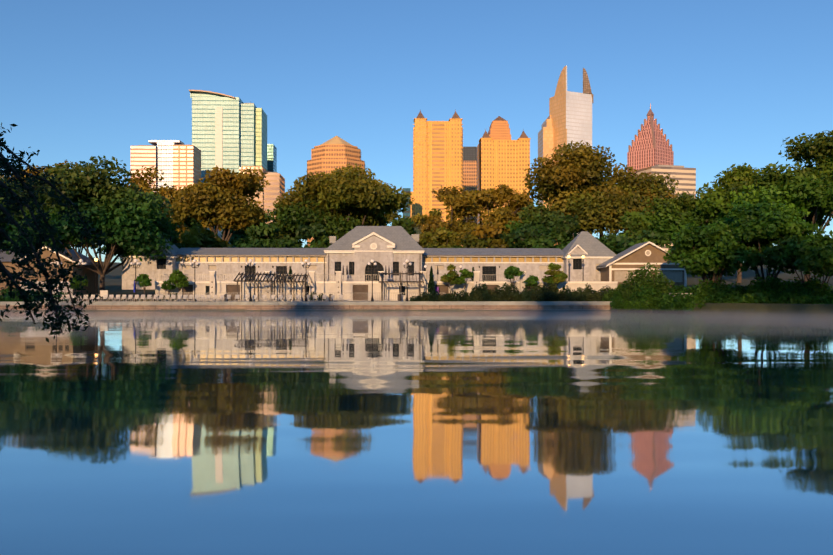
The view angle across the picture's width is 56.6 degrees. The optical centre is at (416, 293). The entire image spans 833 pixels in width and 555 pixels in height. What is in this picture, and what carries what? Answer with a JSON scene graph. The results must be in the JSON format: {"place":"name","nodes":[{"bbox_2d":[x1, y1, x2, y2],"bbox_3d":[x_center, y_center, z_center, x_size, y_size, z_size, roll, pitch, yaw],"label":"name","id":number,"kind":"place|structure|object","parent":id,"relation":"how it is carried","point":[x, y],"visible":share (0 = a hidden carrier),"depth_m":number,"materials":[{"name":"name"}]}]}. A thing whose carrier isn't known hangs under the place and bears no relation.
{"place":"outdoors","nodes":[
{"label":"outdoors","id":0,"kind":"place"},
{"bbox_2d":[0,311,832,554],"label":"water","id":1,"kind":"structure","parent":0,"point":[613,441],"depth_m":13.61,"materials":[{"name":"blue liquid"}]},
{"bbox_2d":[0,0,832,338],"label":"sky","id":2,"kind":"structure","parent":0,"point":[726,82],"materials":[{"name":"blue"}]},
{"bbox_2d":[97,261,832,316],"bbox_3d":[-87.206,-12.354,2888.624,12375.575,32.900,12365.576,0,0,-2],"label":"ground","id":3,"kind":"structure","parent":0,"point":[113,282],"depth_m":126.30,"materials":[{"name":"green plant"}]},
{"bbox_2d":[0,170,47,237],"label":"tree","id":4,"kind":"object","parent":3,"relation":"on","point":[4,223],"visible":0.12,"depth_m":128.36,"materials":[{"name":"green plant"}]},
{"bbox_2d":[0,286,69,301],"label":"bushes","id":5,"kind":"object","parent":3,"relation":"on","point":[7,298],"visible":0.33,"depth_m":110.86,"materials":[{"name":"green plant"}]},
{"bbox_2d":[0,241,72,249],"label":"tree","id":6,"kind":"object","parent":3,"relation":"on","point":[68,247],"visible":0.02,"depth_m":140.50,"materials":[{"name":"green plant"}]},
{"bbox_2d":[0,159,77,247],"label":"tree","id":7,"kind":"object","parent":3,"relation":"on","point":[45,169],"depth_m":160.88,"materials":[{"name":"green plant"}]},
{"bbox_2d":[0,123,113,341],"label":"tree","id":8,"kind":"object","parent":3,"relation":"on","point":[15,199],"visible":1,"depth_m":9.96,"materials":[{"name":"green plant"}]},
{"bbox_2d":[70,275,87,299],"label":"young tree","id":9,"kind":"object","parent":3,"relation":"on","point":[77,283],"visible":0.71,"depth_m":114.70,"materials":[{"name":"green plant"}]},
{"bbox_2d":[66,240,98,255],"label":"tree","id":10,"kind":"object","parent":3,"relation":"on","point":[80,249],"visible":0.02,"depth_m":205.50,"materials":[{"name":"green plant"}]},
{"bbox_2d":[1,155,182,300],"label":"tree","id":11,"kind":"object","parent":3,"relation":"on","point":[132,218],"visible":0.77,"depth_m":116.57,"materials":[{"name":"green plant"}]},
{"bbox_2d":[101,243,121,261],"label":"tree","id":12,"kind":"object","parent":3,"relation":"on","point":[104,248],"visible":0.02,"depth_m":192.85,"materials":[{"name":"green plant"}]},
{"bbox_2d":[136,274,151,293],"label":"young tree","id":13,"kind":"object","parent":3,"relation":"on","point":[143,280],"visible":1,"depth_m":116.77,"materials":[{"name":"green plant"}]},
{"bbox_2d":[124,165,189,242],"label":"tree","id":14,"kind":"object","parent":3,"relation":"on","point":[165,192],"visible":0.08,"depth_m":176.43,"materials":[{"name":"brown plant"}]},
{"bbox_2d":[130,140,200,217],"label":"office building","id":15,"kind":"structure","parent":3,"relation":"on","point":[177,163],"depth_m":633.95,"materials":[{"name":"white concrete"}]},
{"bbox_2d":[161,279,176,293],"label":"young tree","id":16,"kind":"object","parent":3,"relation":"on","point":[166,285],"visible":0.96,"depth_m":117.58,"materials":[{"name":"green plant"}]},
{"bbox_2d":[169,269,188,296],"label":"young tree","id":17,"kind":"object","parent":3,"relation":"on","point":[180,280],"visible":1,"depth_m":116.89,"materials":[{"name":"green plant"}]},
{"bbox_2d":[169,235,189,248],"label":"tree","id":18,"kind":"object","parent":3,"relation":"on","point":[177,244],"visible":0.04,"depth_m":142.69,"materials":[{"name":"green plant"}]},
{"bbox_2d":[169,214,207,246],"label":"tree","id":19,"kind":"object","parent":3,"relation":"on","point":[192,222],"visible":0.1,"depth_m":210.27,"materials":[{"name":"green plant"}]},
{"bbox_2d":[176,223,232,247],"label":"tree","id":20,"kind":"object","parent":3,"relation":"on","point":[197,236],"visible":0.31,"depth_m":146.72,"materials":[{"name":"green plant"}]},
{"bbox_2d":[163,165,270,240],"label":"tree","id":21,"kind":"object","parent":3,"relation":"on","point":[211,201],"visible":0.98,"depth_m":163.01,"materials":[{"name":"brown plant"}]},
{"bbox_2d":[189,90,266,247],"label":"skyscraper","id":22,"kind":"structure","parent":3,"relation":"on","point":[229,131],"depth_m":715.26,"materials":[{"name":"white"}]},
{"bbox_2d":[220,216,269,247],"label":"tree","id":23,"kind":"object","parent":3,"relation":"on","point":[239,237],"visible":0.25,"depth_m":212.94,"materials":[{"name":"green plant"}]},
{"bbox_2d":[239,166,284,223],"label":"office building","id":24,"kind":"structure","parent":3,"relation":"on","point":[271,192],"depth_m":479.05,"materials":[{"name":"beige concrete"}]},
{"bbox_2d":[241,222,301,247],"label":"tree","id":25,"kind":"object","parent":3,"relation":"on","point":[260,237],"visible":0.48,"depth_m":148.29,"materials":[{"name":"green plant"}]},
{"bbox_2d":[267,144,276,171],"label":"skyscraper","id":26,"kind":"structure","parent":3,"relation":"on","point":[271,157],"depth_m":895.50,"materials":[{"name":"teal glass"}]},
{"bbox_2d":[268,205,311,247],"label":"tree","id":27,"kind":"object","parent":3,"relation":"on","point":[283,233],"visible":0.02,"depth_m":197.28,"materials":[{"name":"green plant"}]},
{"bbox_2d":[0,226,617,310],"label":"bathhouse","id":28,"kind":"structure","parent":3,"relation":"on","point":[356,250],"depth_m":125.58,"materials":[{"name":"beige stone"}]},
{"bbox_2d":[48,295,342,301],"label":"balustrade","id":29,"kind":"object","parent":28,"relation":"on","point":[143,297],"visible":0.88,"depth_m":111.30,"materials":[{"name":"grey"}]},
{"bbox_2d":[133,266,455,296],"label":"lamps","id":30,"kind":"object","parent":28,"relation":"on","point":[436,288],"visible":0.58,"depth_m":123.02,"materials":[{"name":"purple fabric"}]},
{"bbox_2d":[0,253,608,310],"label":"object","id":31,"kind":"object","parent":28,"relation":"attached to","point":[104,292],"visible":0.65,"depth_m":110.74,"materials":[{"name":"grey"}]},
{"bbox_2d":[51,255,584,300],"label":"lamp posts","id":32,"kind":"object","parent":28,"relation":"on","point":[248,264],"visible":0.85,"depth_m":111.84,"materials":[{"name":"black metal"}]},
{"bbox_2d":[233,271,423,299],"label":"pergolas","id":33,"kind":"object","parent":28,"relation":"on","point":[294,281],"visible":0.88,"depth_m":116.80,"materials":[{"name":"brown wood"}]},
{"bbox_2d":[295,222,337,247],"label":"tree","id":34,"kind":"object","parent":3,"relation":"on","point":[319,234],"visible":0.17,"depth_m":146.14,"materials":[{"name":"green plant"}]},
{"bbox_2d":[307,136,364,245],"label":"octagonal tower","id":35,"kind":"structure","parent":3,"relation":"on","point":[332,154],"depth_m":664.37,"materials":[{"name":"orange concrete"}]},
{"bbox_2d":[265,163,414,244],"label":"tree","id":36,"kind":"object","parent":3,"relation":"on","point":[339,203],"visible":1,"depth_m":163.03,"materials":[{"name":"green plant"}]},
{"bbox_2d":[0,241,687,300],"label":"park buildings","id":37,"kind":"structure","parent":3,"relation":"on","point":[617,267],"depth_m":121.99,"materials":[{"name":"stone"}]},
{"bbox_2d":[287,266,474,294],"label":"evergreens","id":38,"kind":"object","parent":3,"relation":"on","point":[431,285],"visible":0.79,"depth_m":117.92,"materials":[{"name":"green plant"}]},
{"bbox_2d":[146,281,621,300],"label":"border shrub","id":39,"kind":"object","parent":3,"relation":"on","point":[508,293],"visible":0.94,"depth_m":114.12,"materials":[{"name":"green plant"}]},
{"bbox_2d":[384,211,401,224],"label":"tree","id":40,"kind":"object","parent":3,"relation":"on","point":[392,217],"depth_m":222.88,"materials":[{"name":"green plant"}]},
{"bbox_2d":[403,188,410,217],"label":"building","id":41,"kind":"structure","parent":3,"relation":"on","point":[407,213],"depth_m":559.98,"materials":[{"name":"blue glass"}]},
{"bbox_2d":[391,215,425,247],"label":"tree","id":42,"kind":"object","parent":3,"relation":"on","point":[405,223],"visible":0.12,"depth_m":150.66,"materials":[{"name":"green plant"}]},
{"bbox_2d":[138,103,683,221],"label":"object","id":43,"kind":"object","parent":3,"relation":"on","point":[462,161],"visible":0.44,"depth_m":601.62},
{"bbox_2d":[409,208,447,233],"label":"tree","id":44,"kind":"object","parent":3,"relation":"on","point":[417,219],"visible":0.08,"depth_m":208.91,"materials":[{"name":"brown plant"}]},
{"bbox_2d":[411,109,462,245],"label":"skyscraper","id":45,"kind":"structure","parent":3,"relation":"on","point":[418,195],"depth_m":601.34,"materials":[{"name":"orange concrete"}]},
{"bbox_2d":[417,226,477,247],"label":"tree","id":46,"kind":"object","parent":3,"relation":"on","point":[445,237],"visible":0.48,"depth_m":148.90,"materials":[{"name":"brown plant"}]},
{"bbox_2d":[440,264,461,294],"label":"young tree","id":47,"kind":"object","parent":3,"relation":"on","point":[450,275],"visible":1,"depth_m":117.64,"materials":[{"name":"green plant"}]},
{"bbox_2d":[418,186,485,247],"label":"tree","id":48,"kind":"object","parent":3,"relation":"on","point":[455,199],"visible":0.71,"depth_m":182.62,"materials":[{"name":"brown plant"}]},
{"bbox_2d":[456,268,473,288],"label":"young tree","id":49,"kind":"object","parent":3,"relation":"on","point":[466,273],"visible":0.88,"depth_m":118.71,"materials":[{"name":"green plant"}]},
{"bbox_2d":[463,147,476,247],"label":"skyscraper","id":50,"kind":"structure","parent":3,"relation":"on","point":[469,169],"depth_m":761.83,"materials":[{"name":"brown concrete"}]},
{"bbox_2d":[451,221,507,247],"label":"tree","id":51,"kind":"object","parent":3,"relation":"on","point":[490,232],"visible":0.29,"depth_m":148.70,"materials":[{"name":"brown plant"}]},
{"bbox_2d":[463,183,536,247],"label":"tree","id":52,"kind":"object","parent":3,"relation":"on","point":[487,199],"visible":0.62,"depth_m":186.29,"materials":[{"name":"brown plant"}]},
{"bbox_2d":[477,116,530,223],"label":"skyscraper","id":53,"kind":"structure","parent":3,"relation":"on","point":[499,130],"depth_m":603.56,"materials":[{"name":"orange concrete"}]},
{"bbox_2d":[504,266,523,285],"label":"young tree","id":54,"kind":"object","parent":3,"relation":"on","point":[510,272],"visible":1,"depth_m":118.07,"materials":[{"name":"green plant"}]},
{"bbox_2d":[500,227,555,247],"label":"tree","id":55,"kind":"object","parent":3,"relation":"on","point":[528,238],"visible":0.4,"depth_m":147.41,"materials":[{"name":"green plant"}]},
{"bbox_2d":[524,275,538,288],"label":"young tree","id":56,"kind":"object","parent":3,"relation":"on","point":[531,281],"visible":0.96,"depth_m":118.70,"materials":[{"name":"green plant"}]},
{"bbox_2d":[505,202,565,245],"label":"tree","id":57,"kind":"object","parent":3,"relation":"on","point":[544,219],"visible":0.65,"depth_m":164.13,"materials":[{"name":"green plant"}]},
{"bbox_2d":[538,115,552,207],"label":"tower wing","id":58,"kind":"structure","parent":3,"relation":"on","point":[545,140],"depth_m":804.28,"materials":[{"name":"beige concrete"}]},
{"bbox_2d":[542,263,567,290],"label":"young tree","id":59,"kind":"object","parent":3,"relation":"on","point":[558,276],"visible":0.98,"depth_m":117.92,"materials":[{"name":"green plant"}]},
{"bbox_2d":[549,66,592,244],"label":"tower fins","id":60,"kind":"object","parent":3,"relation":"on","point":[570,112],"visible":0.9,"depth_m":792.36,"materials":[{"name":"beige concrete"}]},
{"bbox_2d":[547,214,607,249],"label":"tree","id":61,"kind":"object","parent":3,"relation":"on","point":[563,234],"visible":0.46,"depth_m":149.60,"materials":[{"name":"green plant"}]},
{"bbox_2d":[522,140,680,238],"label":"tree","id":62,"kind":"object","parent":3,"relation":"on","point":[573,182],"visible":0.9,"depth_m":173.93,"materials":[{"name":"green plant"}]},
{"bbox_2d":[602,211,671,254],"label":"tree","id":63,"kind":"object","parent":3,"relation":"on","point":[620,243],"visible":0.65,"depth_m":139.84,"materials":[{"name":"green plant"}]},
{"bbox_2d":[616,232,670,247],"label":"tree","id":64,"kind":"object","parent":3,"relation":"on","point":[655,241],"depth_m":199.12,"materials":[{"name":"green plant"}]},
{"bbox_2d":[602,262,687,310],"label":"light bushes","id":65,"kind":"object","parent":3,"relation":"on","point":[637,286],"visible":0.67,"depth_m":110.08,"materials":[{"name":"green plant"}]},
{"bbox_2d":[627,103,673,171],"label":"skyscraper","id":66,"kind":"structure","parent":3,"relation":"on","point":[650,146],"depth_m":884.73,"materials":[{"name":"pink stone"}]},
{"bbox_2d":[636,166,695,250],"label":"office building","id":67,"kind":"structure","parent":3,"relation":"on","point":[685,178],"depth_m":530.07,"materials":[{"name":"beige concrete"}]},
{"bbox_2d":[639,191,712,251],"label":"tree","id":68,"kind":"object","parent":3,"relation":"on","point":[665,216],"visible":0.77,"depth_m":148.03,"materials":[{"name":"green plant"}]},
{"bbox_2d":[662,215,750,284],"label":"tree","id":69,"kind":"object","parent":3,"relation":"on","point":[692,248],"visible":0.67,"depth_m":103.34,"materials":[{"name":"green plant"}]},
{"bbox_2d":[703,270,720,281],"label":"tree trunk","id":70,"kind":"object","parent":3,"relation":"on","point":[710,275],"visible":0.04,"depth_m":110.78,"materials":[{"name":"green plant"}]},
{"bbox_2d":[609,274,832,312],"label":"bank bushes","id":71,"kind":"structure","parent":3,"relation":"on","point":[772,290],"depth_m":97.17,"materials":[{"name":"green plant"}]},
{"bbox_2d":[679,163,762,282],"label":"tree","id":72,"kind":"object","parent":3,"relation":"on","point":[715,202],"visible":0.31,"depth_m":141.68,"materials":[{"name":"green plant"}]},
{"bbox_2d":[713,200,825,280],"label":"tree","id":73,"kind":"object","parent":3,"relation":"on","point":[759,228],"visible":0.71,"depth_m":96.62,"materials":[{"name":"green plant"}]},
{"bbox_2d":[726,130,832,281],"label":"tree","id":74,"kind":"object","parent":3,"relation":"on","point":[809,187],"visible":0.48,"depth_m":122.08,"materials":[{"name":"green plant"}]},
{"bbox_2d":[760,230,832,287],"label":"tree","id":75,"kind":"object","parent":3,"relation":"on","point":[813,252],"visible":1,"depth_m":89.52,"materials":[{"name":"green plant"}]}
]}

